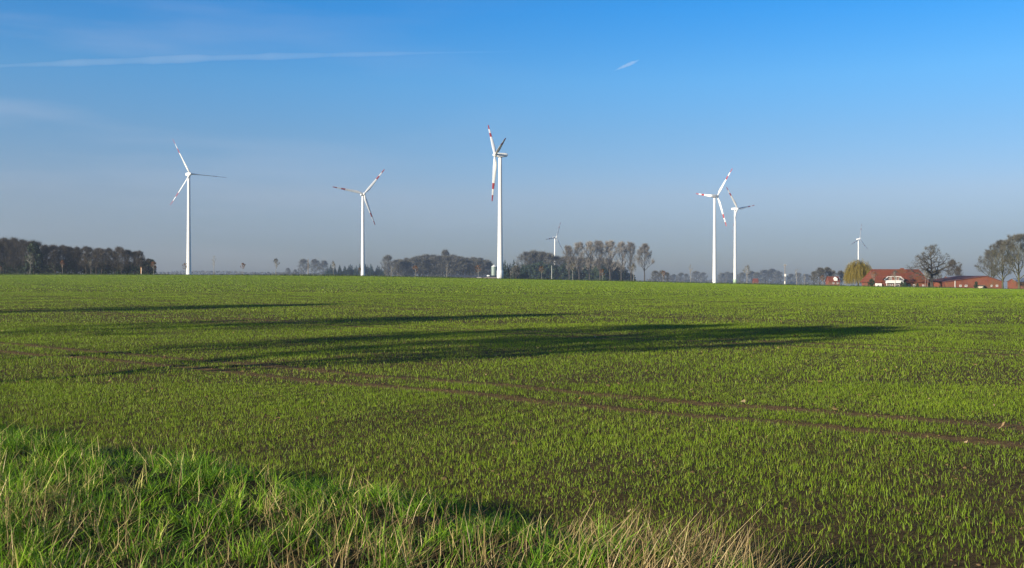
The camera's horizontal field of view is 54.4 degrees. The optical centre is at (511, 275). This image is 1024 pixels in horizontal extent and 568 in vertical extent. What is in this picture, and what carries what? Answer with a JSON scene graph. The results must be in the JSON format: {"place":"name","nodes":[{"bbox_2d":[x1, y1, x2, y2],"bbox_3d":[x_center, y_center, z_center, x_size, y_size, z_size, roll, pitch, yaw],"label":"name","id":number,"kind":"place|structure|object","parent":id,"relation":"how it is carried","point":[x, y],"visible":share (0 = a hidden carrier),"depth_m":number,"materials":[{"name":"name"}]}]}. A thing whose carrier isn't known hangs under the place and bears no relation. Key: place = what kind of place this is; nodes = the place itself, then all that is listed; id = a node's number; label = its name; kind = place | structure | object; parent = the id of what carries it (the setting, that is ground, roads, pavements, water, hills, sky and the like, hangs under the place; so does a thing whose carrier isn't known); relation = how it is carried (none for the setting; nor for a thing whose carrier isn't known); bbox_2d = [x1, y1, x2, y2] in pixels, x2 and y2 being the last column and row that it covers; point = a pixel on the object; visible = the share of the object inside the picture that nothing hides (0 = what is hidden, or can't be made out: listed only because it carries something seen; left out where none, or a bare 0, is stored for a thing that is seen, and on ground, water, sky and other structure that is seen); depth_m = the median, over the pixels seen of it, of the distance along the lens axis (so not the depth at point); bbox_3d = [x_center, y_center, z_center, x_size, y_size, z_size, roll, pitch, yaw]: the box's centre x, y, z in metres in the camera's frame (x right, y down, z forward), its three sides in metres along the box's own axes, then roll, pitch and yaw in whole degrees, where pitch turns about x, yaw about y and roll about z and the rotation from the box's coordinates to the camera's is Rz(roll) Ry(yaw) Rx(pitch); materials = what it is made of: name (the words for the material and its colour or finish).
{"place":"outdoors","nodes":[
{"label":"outdoors","id":0,"kind":"place"},
{"bbox_2d":[0,275,1023,567],"bbox_3d":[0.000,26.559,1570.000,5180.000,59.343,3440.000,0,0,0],"label":"ground","id":1,"kind":"structure","parent":0,"point":[796,505],"depth_m":16.26,"materials":[{"name":"soil"}]},
{"bbox_2d":[0,242,19,272],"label":"woodland tree","id":2,"kind":"object","parent":1,"relation":"on","point":[7,258],"visible":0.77,"depth_m":562.57,"materials":[{"name":"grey plant"}]},
{"bbox_2d":[0,237,20,273],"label":"woodland tree","id":3,"kind":"object","parent":1,"relation":"on","point":[3,243],"visible":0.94,"depth_m":560.78,"materials":[{"name":"grey plant"}]},
{"bbox_2d":[1,243,25,272],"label":"woodland tree","id":4,"kind":"object","parent":1,"relation":"on","point":[17,246],"visible":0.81,"depth_m":559.75,"materials":[{"name":"grey plant"}]},
{"bbox_2d":[16,240,42,273],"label":"woodland tree","id":5,"kind":"object","parent":1,"relation":"on","point":[25,245],"visible":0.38,"depth_m":556.83,"materials":[{"name":"grey plant"}]},
{"bbox_2d":[25,252,35,267],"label":"young tree","id":6,"kind":"object","parent":1,"relation":"on","point":[30,257],"visible":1,"depth_m":351.96,"materials":[{"name":"brown plant"}]},
{"bbox_2d":[23,241,44,274],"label":"evergreen tree","id":7,"kind":"object","parent":1,"relation":"on","point":[34,249],"visible":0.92,"depth_m":544.88,"materials":[{"name":"green plant"}]},
{"bbox_2d":[40,246,52,265],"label":"woodland tree","id":8,"kind":"object","parent":1,"relation":"on","point":[45,250],"visible":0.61,"depth_m":563.78,"materials":[{"name":"grey plant"}]},
{"bbox_2d":[44,258,60,273],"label":"understory evergreen","id":9,"kind":"object","parent":1,"relation":"on","point":[50,259],"visible":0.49,"depth_m":563.43,"materials":[{"name":"green plant"}]},
{"bbox_2d":[45,243,65,263],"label":"woodland tree","id":10,"kind":"object","parent":1,"relation":"on","point":[53,246],"visible":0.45,"depth_m":571.58,"materials":[{"name":"grey plant"}]},
{"bbox_2d":[48,249,63,273],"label":"woodland tree","id":11,"kind":"object","parent":1,"relation":"on","point":[53,253],"visible":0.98,"depth_m":557.24,"materials":[{"name":"grey plant"}]},
{"bbox_2d":[55,246,77,273],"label":"woodland tree","id":12,"kind":"object","parent":1,"relation":"on","point":[67,250],"visible":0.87,"depth_m":559.04,"materials":[{"name":"grey plant"}]},
{"bbox_2d":[0,257,153,274],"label":"undergrowth","id":13,"kind":"object","parent":1,"relation":"on","point":[104,271],"visible":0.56,"depth_m":560.70,"materials":[{"name":"brown plant"}]},
{"bbox_2d":[68,250,86,273],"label":"woodland tree","id":14,"kind":"object","parent":1,"relation":"on","point":[75,255],"visible":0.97,"depth_m":558.55,"materials":[{"name":"grey plant"}]},
{"bbox_2d":[79,252,92,273],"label":"woodland tree","id":15,"kind":"object","parent":1,"relation":"on","point":[86,255],"visible":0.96,"depth_m":554.43,"materials":[{"name":"grey plant"}]},
{"bbox_2d":[78,246,93,268],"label":"woodland tree","id":16,"kind":"object","parent":1,"relation":"on","point":[86,249],"visible":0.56,"depth_m":569.68,"materials":[{"name":"grey plant"}]},
{"bbox_2d":[85,249,103,273],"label":"woodland tree","id":17,"kind":"object","parent":1,"relation":"on","point":[95,263],"visible":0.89,"depth_m":556.07,"materials":[{"name":"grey plant"}]},
{"bbox_2d":[91,249,114,273],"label":"woodland tree","id":18,"kind":"object","parent":1,"relation":"on","point":[101,252],"visible":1,"depth_m":556.05,"materials":[{"name":"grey plant"}]},
{"bbox_2d":[104,251,124,272],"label":"woodland tree","id":19,"kind":"object","parent":1,"relation":"on","point":[113,252],"visible":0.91,"depth_m":558.74,"materials":[{"name":"grey plant"}]},
{"bbox_2d":[104,246,129,264],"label":"woodland tree","id":20,"kind":"object","parent":1,"relation":"on","point":[116,249],"visible":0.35,"depth_m":571.75,"materials":[{"name":"grey plant"}]},
{"bbox_2d":[112,248,130,272],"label":"woodland tree","id":21,"kind":"object","parent":1,"relation":"on","point":[123,252],"visible":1,"depth_m":556.90,"materials":[{"name":"grey plant"}]},
{"bbox_2d":[126,251,141,273],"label":"woodland tree","id":22,"kind":"object","parent":1,"relation":"on","point":[133,254],"visible":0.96,"depth_m":560.03,"materials":[{"name":"grey plant"}]},
{"bbox_2d":[134,257,147,272],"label":"woodland tree","id":23,"kind":"object","parent":1,"relation":"on","point":[140,264],"visible":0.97,"depth_m":558.11,"materials":[{"name":"grey plant"}]},
{"bbox_2d":[143,259,155,272],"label":"woodland tree","id":24,"kind":"object","parent":1,"relation":"on","point":[148,261],"visible":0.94,"depth_m":559.09,"materials":[{"name":"brown plant"}]},
{"bbox_2d":[170,140,226,274],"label":"wind turbine","id":25,"kind":"object","parent":1,"relation":"on","point":[188,262],"visible":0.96,"depth_m":986.46,"materials":[{"name":"white paint"}]},
{"bbox_2d":[272,271,324,275],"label":"undergrowth","id":26,"kind":"object","parent":1,"relation":"on","point":[298,273],"visible":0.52,"depth_m":1907.03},
{"bbox_2d":[297,258,310,274],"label":"distant tree","id":27,"kind":"object","parent":1,"relation":"on","point":[303,261],"visible":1,"depth_m":1897.57,"materials":[{"name":"grey plant"}]},
{"bbox_2d":[310,259,320,273],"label":"distant tree","id":28,"kind":"object","parent":1,"relation":"on","point":[315,261],"visible":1,"depth_m":1895.24,"materials":[{"name":"grey plant"}]},
{"bbox_2d":[318,260,327,273],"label":"distant tree","id":29,"kind":"object","parent":1,"relation":"on","point":[323,263],"visible":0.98,"depth_m":1897.03,"materials":[{"name":"grey plant"}]},
{"bbox_2d":[334,170,383,275],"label":"wind turbine","id":30,"kind":"object","parent":1,"relation":"on","point":[362,232],"visible":0.89,"depth_m":1130.44,"materials":[{"name":"white paint"}]},
{"bbox_2d":[380,254,394,273],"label":"bare tree","id":31,"kind":"object","parent":1,"relation":"on","point":[387,257],"visible":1,"depth_m":1318.73,"materials":[{"name":"grey plant"}]},
{"bbox_2d":[0,417,792,567],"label":"verge grass","id":32,"kind":"structure","parent":1,"relation":"on","point":[8,446],"depth_m":8.30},
{"bbox_2d":[393,260,410,274],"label":"woodland tree","id":33,"kind":"object","parent":1,"relation":"on","point":[400,263],"visible":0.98,"depth_m":1341.89,"materials":[{"name":"grey plant"}]},
{"bbox_2d":[405,256,424,275],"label":"woodland tree","id":34,"kind":"object","parent":1,"relation":"on","point":[415,260],"visible":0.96,"depth_m":1340.36,"materials":[{"name":"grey plant"}]},
{"bbox_2d":[415,257,428,276],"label":"woodland tree","id":35,"kind":"object","parent":1,"relation":"on","point":[422,261],"visible":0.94,"depth_m":1340.08,"materials":[{"name":"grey plant"}]},
{"bbox_2d":[0,421,855,567],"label":"dry stalks","id":36,"kind":"object","parent":1,"relation":"on","point":[658,549],"visible":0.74,"depth_m":7.29,"materials":[{"name":"plant"}]},
{"bbox_2d":[421,259,437,274],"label":"woodland tree","id":37,"kind":"object","parent":1,"relation":"on","point":[429,261],"visible":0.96,"depth_m":1344.17,"materials":[{"name":"grey plant"}]},
{"bbox_2d":[427,256,443,274],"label":"woodland tree","id":38,"kind":"object","parent":1,"relation":"on","point":[434,259],"visible":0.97,"depth_m":1346.28,"materials":[{"name":"grey plant"}]},
{"bbox_2d":[384,266,490,276],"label":"undergrowth","id":39,"kind":"object","parent":1,"relation":"on","point":[423,272],"visible":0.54,"depth_m":1348.34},
{"bbox_2d":[438,255,460,274],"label":"woodland tree","id":40,"kind":"object","parent":1,"relation":"on","point":[447,258],"visible":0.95,"depth_m":1339.25,"materials":[{"name":"grey plant"}]},
{"bbox_2d":[448,257,465,274],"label":"woodland tree","id":41,"kind":"object","parent":1,"relation":"on","point":[454,259],"visible":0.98,"depth_m":1336.29,"materials":[{"name":"grey plant"}]},
{"bbox_2d":[453,257,472,274],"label":"woodland tree","id":42,"kind":"object","parent":1,"relation":"on","point":[463,266],"visible":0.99,"depth_m":1340.69,"materials":[{"name":"grey plant"}]},
{"bbox_2d":[448,275,495,277],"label":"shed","id":43,"kind":"structure","parent":1,"relation":"on","point":[476,276],"depth_m":835.99,"materials":[{"name":"metal"}]},
{"bbox_2d":[469,258,482,274],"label":"woodland tree","id":44,"kind":"object","parent":1,"relation":"on","point":[476,261],"visible":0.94,"depth_m":1345.55,"materials":[{"name":"grey plant"}]},
{"bbox_2d":[478,260,489,274],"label":"woodland tree","id":45,"kind":"object","parent":1,"relation":"on","point":[483,264],"visible":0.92,"depth_m":1347.10,"materials":[{"name":"grey plant"}]},
{"bbox_2d":[491,265,496,276],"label":"grain silo","id":46,"kind":"object","parent":1,"relation":"on","point":[493,269],"visible":0.73,"depth_m":848.08,"materials":[{"name":"metal"}]},
{"bbox_2d":[488,125,507,278],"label":"wind turbine","id":47,"kind":"object","parent":1,"relation":"on","point":[500,238],"visible":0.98,"depth_m":786.64,"materials":[{"name":"white paint"}]},
{"bbox_2d":[503,262,508,277],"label":"spruce","id":48,"kind":"object","parent":1,"relation":"on","point":[505,274],"visible":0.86,"depth_m":873.04,"materials":[{"name":"green plant"}]},
{"bbox_2d":[0,274,1023,567],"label":"cereal seedlings","id":49,"kind":"object","parent":1,"relation":"on","point":[900,292],"visible":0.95,"depth_m":24.39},
{"bbox_2d":[0,345,1023,567],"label":"soil clods","id":50,"kind":"object","parent":1,"relation":"on","point":[951,559],"visible":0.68,"depth_m":17.75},
{"bbox_2d":[0,273,1023,288],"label":"roadside grass","id":51,"kind":"structure","parent":1,"relation":"on","point":[480,277],"depth_m":342.84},
{"bbox_2d":[510,265,520,277],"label":"reddish shrub","id":52,"kind":"object","parent":1,"relation":"on","point":[515,270],"visible":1,"depth_m":848.75,"materials":[{"name":"brown plant"}]},
{"bbox_2d":[518,262,525,278],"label":"spruce","id":53,"kind":"object","parent":1,"relation":"on","point":[522,275],"visible":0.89,"depth_m":870.77,"materials":[{"name":"green plant"}]},
{"bbox_2d":[515,251,533,270],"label":"woodland tree","id":54,"kind":"object","parent":1,"relation":"on","point":[527,255],"visible":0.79,"depth_m":1220.05,"materials":[{"name":"grey plant"}]},
{"bbox_2d":[524,264,536,278],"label":"evergreen tree","id":55,"kind":"object","parent":1,"relation":"on","point":[529,270],"visible":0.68,"depth_m":1195.01,"materials":[{"name":"green plant"}]},
{"bbox_2d":[527,249,544,263],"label":"woodland tree","id":56,"kind":"object","parent":1,"relation":"on","point":[534,253],"visible":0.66,"depth_m":1224.38,"materials":[{"name":"grey plant"}]},
{"bbox_2d":[531,251,547,262],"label":"woodland tree","id":57,"kind":"object","parent":1,"relation":"on","point":[543,254],"visible":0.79,"depth_m":1220.46,"materials":[{"name":"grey plant"}]},
{"bbox_2d":[531,261,548,278],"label":"evergreen tree","id":58,"kind":"object","parent":1,"relation":"on","point":[538,267],"visible":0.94,"depth_m":1189.19,"materials":[{"name":"green plant"}]},
{"bbox_2d":[541,251,556,265],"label":"woodland tree","id":59,"kind":"object","parent":1,"relation":"on","point":[550,256],"visible":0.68,"depth_m":1221.30,"materials":[{"name":"grey plant"}]},
{"bbox_2d":[544,263,557,278],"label":"evergreen tree","id":60,"kind":"object","parent":1,"relation":"on","point":[549,269],"visible":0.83,"depth_m":1189.49,"materials":[{"name":"green plant"}]},
{"bbox_2d":[546,222,562,264],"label":"wind turbine","id":61,"kind":"object","parent":1,"relation":"on","point":[554,238],"visible":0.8,"depth_m":2225.13,"materials":[{"name":"white paint"}]},
{"bbox_2d":[550,254,564,270],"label":"woodland tree","id":62,"kind":"object","parent":1,"relation":"on","point":[557,258],"visible":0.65,"depth_m":1224.51,"materials":[{"name":"grey plant"}]},
{"bbox_2d":[554,266,566,279],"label":"evergreen tree","id":63,"kind":"object","parent":1,"relation":"on","point":[560,273],"visible":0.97,"depth_m":1190.85,"materials":[{"name":"green plant"}]},
{"bbox_2d":[561,245,574,279],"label":"poplar","id":64,"kind":"object","parent":1,"relation":"on","point":[568,248],"visible":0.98,"depth_m":1148.90,"materials":[{"name":"grey plant"}]},
{"bbox_2d":[563,263,577,279],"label":"evergreen tree","id":65,"kind":"object","parent":1,"relation":"on","point":[574,275],"visible":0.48,"depth_m":1190.52,"materials":[{"name":"green plant"}]},
{"bbox_2d":[140,270,1006,286],"bbox_3d":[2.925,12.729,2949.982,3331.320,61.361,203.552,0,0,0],"label":"distant woods","id":66,"kind":"object","parent":1,"relation":"on","point":[221,272],"visible":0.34,"depth_m":2922.88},
{"bbox_2d":[570,241,585,278],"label":"poplar","id":67,"kind":"object","parent":1,"relation":"on","point":[578,245],"visible":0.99,"depth_m":1149.63,"materials":[{"name":"grey plant"}]},
{"bbox_2d":[579,265,591,279],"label":"evergreen tree","id":68,"kind":"object","parent":1,"relation":"on","point":[583,270],"visible":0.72,"depth_m":1199.07,"materials":[{"name":"green plant"}]},
{"bbox_2d":[582,241,597,278],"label":"poplar","id":69,"kind":"object","parent":1,"relation":"on","point":[588,246],"visible":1,"depth_m":1147.94,"materials":[{"name":"grey plant"}]},
{"bbox_2d":[590,266,600,279],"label":"evergreen tree","id":70,"kind":"object","parent":1,"relation":"on","point":[595,271],"visible":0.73,"depth_m":1196.68,"materials":[{"name":"green plant"}]},
{"bbox_2d":[593,240,606,279],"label":"poplar","id":71,"kind":"object","parent":1,"relation":"on","point":[599,245],"visible":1,"depth_m":1148.36,"materials":[{"name":"grey plant"}]},
{"bbox_2d":[601,265,612,280],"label":"evergreen tree","id":72,"kind":"object","parent":1,"relation":"on","point":[606,271],"visible":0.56,"depth_m":1193.52,"materials":[{"name":"green plant"}]},
{"bbox_2d":[600,240,617,279],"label":"poplar","id":73,"kind":"object","parent":1,"relation":"on","point":[611,244],"visible":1,"depth_m":1149.44,"materials":[{"name":"grey plant"}]},
{"bbox_2d":[606,265,618,279],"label":"evergreen tree","id":74,"kind":"object","parent":1,"relation":"on","point":[613,275],"visible":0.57,"depth_m":1196.55,"materials":[{"name":"green plant"}]},
{"bbox_2d":[613,241,628,280],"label":"poplar","id":75,"kind":"object","parent":1,"relation":"on","point":[622,248],"visible":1,"depth_m":1147.78,"materials":[{"name":"grey plant"}]},
{"bbox_2d":[617,270,625,280],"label":"evergreen tree","id":76,"kind":"object","parent":1,"relation":"on","point":[623,274],"visible":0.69,"depth_m":1195.72,"materials":[{"name":"green plant"}]},
{"bbox_2d":[624,241,635,279],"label":"poplar","id":77,"kind":"object","parent":1,"relation":"on","point":[631,251],"visible":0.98,"depth_m":1149.39,"materials":[{"name":"grey plant"}]},
{"bbox_2d":[635,242,655,280],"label":"poplar","id":78,"kind":"object","parent":1,"relation":"on","point":[644,247],"visible":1,"depth_m":1140.02,"materials":[{"name":"grey plant"}]},
{"bbox_2d":[651,270,659,281],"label":"bare bush","id":79,"kind":"object","parent":1,"relation":"on","point":[653,274],"visible":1,"depth_m":1298.93,"materials":[{"name":"grey plant"}]},
{"bbox_2d":[690,271,702,281],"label":"distant tree","id":80,"kind":"object","parent":1,"relation":"on","point":[697,274],"visible":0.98,"depth_m":2403.80,"materials":[{"name":"grey plant"}]},
{"bbox_2d":[696,169,731,282],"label":"wind turbine","id":81,"kind":"object","parent":1,"relation":"on","point":[714,196],"visible":0.94,"depth_m":1128.49,"materials":[{"name":"white paint"}]},
{"bbox_2d":[724,271,732,281],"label":"distant tree","id":82,"kind":"object","parent":1,"relation":"on","point":[728,274],"visible":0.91,"depth_m":2579.96,"materials":[{"name":"grey plant"}]},
{"bbox_2d":[648,278,824,284],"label":"undergrowth","id":83,"kind":"object","parent":1,"relation":"on","point":[738,281],"visible":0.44,"depth_m":2517.76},
{"bbox_2d":[726,187,753,283],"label":"wind turbine","id":84,"kind":"object","parent":1,"relation":"on","point":[735,265],"visible":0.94,"depth_m":1393.42,"materials":[{"name":"white paint"}]},
{"bbox_2d":[737,272,748,283],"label":"distant tree","id":85,"kind":"object","parent":1,"relation":"on","point":[741,274],"visible":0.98,"depth_m":2415.20,"materials":[{"name":"grey plant"}]},
{"bbox_2d":[758,269,773,282],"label":"distant tree","id":86,"kind":"object","parent":1,"relation":"on","point":[765,272],"visible":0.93,"depth_m":2454.87,"materials":[{"name":"grey plant"}]},
{"bbox_2d":[773,271,784,283],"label":"distant tree","id":87,"kind":"object","parent":1,"relation":"on","point":[778,276],"visible":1,"depth_m":2409.23,"materials":[{"name":"grey plant"}]},
{"bbox_2d":[794,273,803,282],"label":"distant tree","id":88,"kind":"object","parent":1,"relation":"on","point":[799,276],"visible":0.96,"depth_m":2518.65,"materials":[{"name":"grey plant"}]},
{"bbox_2d":[812,267,824,282],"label":"distant tree","id":89,"kind":"object","parent":1,"relation":"on","point":[819,270],"visible":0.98,"depth_m":841.21,"materials":[{"name":"grey plant"}]},
{"bbox_2d":[821,267,833,283],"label":"distant tree","id":90,"kind":"object","parent":1,"relation":"on","point":[828,270],"visible":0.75,"depth_m":851.58,"materials":[{"name":"grey plant"}]},
{"bbox_2d":[825,276,839,284],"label":"house","id":91,"kind":"structure","parent":1,"relation":"on","point":[832,280],"depth_m":700.38,"materials":[{"name":"brick"}]},
{"bbox_2d":[838,270,844,284],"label":"distant tree","id":92,"kind":"object","parent":1,"relation":"on","point":[840,273],"visible":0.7,"depth_m":868.36,"materials":[{"name":"grey plant"}]},
{"bbox_2d":[843,259,871,285],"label":"willow","id":93,"kind":"object","parent":1,"relation":"on","point":[858,271],"visible":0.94,"depth_m":461.50,"materials":[{"name":"yellow plant"}]},
{"bbox_2d":[860,268,929,287],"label":"farmhouse","id":94,"kind":"object","parent":1,"relation":"on","point":[884,277],"visible":0.78,"depth_m":441.29,"materials":[{"name":"brick"}]},
{"bbox_2d":[904,244,959,286],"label":"oak tree","id":95,"kind":"object","parent":1,"relation":"on","point":[927,264],"visible":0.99,"depth_m":424.91,"materials":[{"name":"brown plant"}]},
{"bbox_2d":[944,258,961,275],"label":"bare tree","id":96,"kind":"object","parent":1,"relation":"on","point":[953,266],"visible":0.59,"depth_m":499.66,"materials":[{"name":"grey plant"}]},
{"bbox_2d":[928,276,1003,288],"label":"brick barn","id":97,"kind":"structure","parent":1,"relation":"on","point":[969,281],"depth_m":425.00,"materials":[{"name":"brick"}]},
{"bbox_2d":[974,249,1001,278],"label":"bare tree","id":98,"kind":"object","parent":1,"relation":"on","point":[985,257],"visible":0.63,"depth_m":469.09,"materials":[{"name":"grey plant"}]},
{"bbox_2d":[984,240,1021,288],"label":"bare tree","id":99,"kind":"object","parent":1,"relation":"on","point":[999,243],"visible":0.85,"depth_m":419.73,"materials":[{"name":"brown plant"}]},
{"bbox_2d":[996,233,1023,287],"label":"bare tree","id":100,"kind":"object","parent":1,"relation":"on","point":[1018,237],"visible":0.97,"depth_m":414.70,"materials":[{"name":"brown plant"}]},
{"bbox_2d":[1006,278,1023,288],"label":"edge barn","id":101,"kind":"structure","parent":1,"relation":"on","point":[1012,283],"depth_m":443.20,"materials":[{"name":"brick"}]},
{"bbox_2d":[0,0,1023,288],"label":"sky","id":102,"kind":"structure","parent":0,"point":[901,120],"materials":[{"name":"blue"}]},
{"bbox_2d":[1,313,1023,529],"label":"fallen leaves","id":103,"kind":"object","parent":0,"point":[640,404],"visible":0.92,"depth_m":22.45,"materials":[{"name":"brown plant"}]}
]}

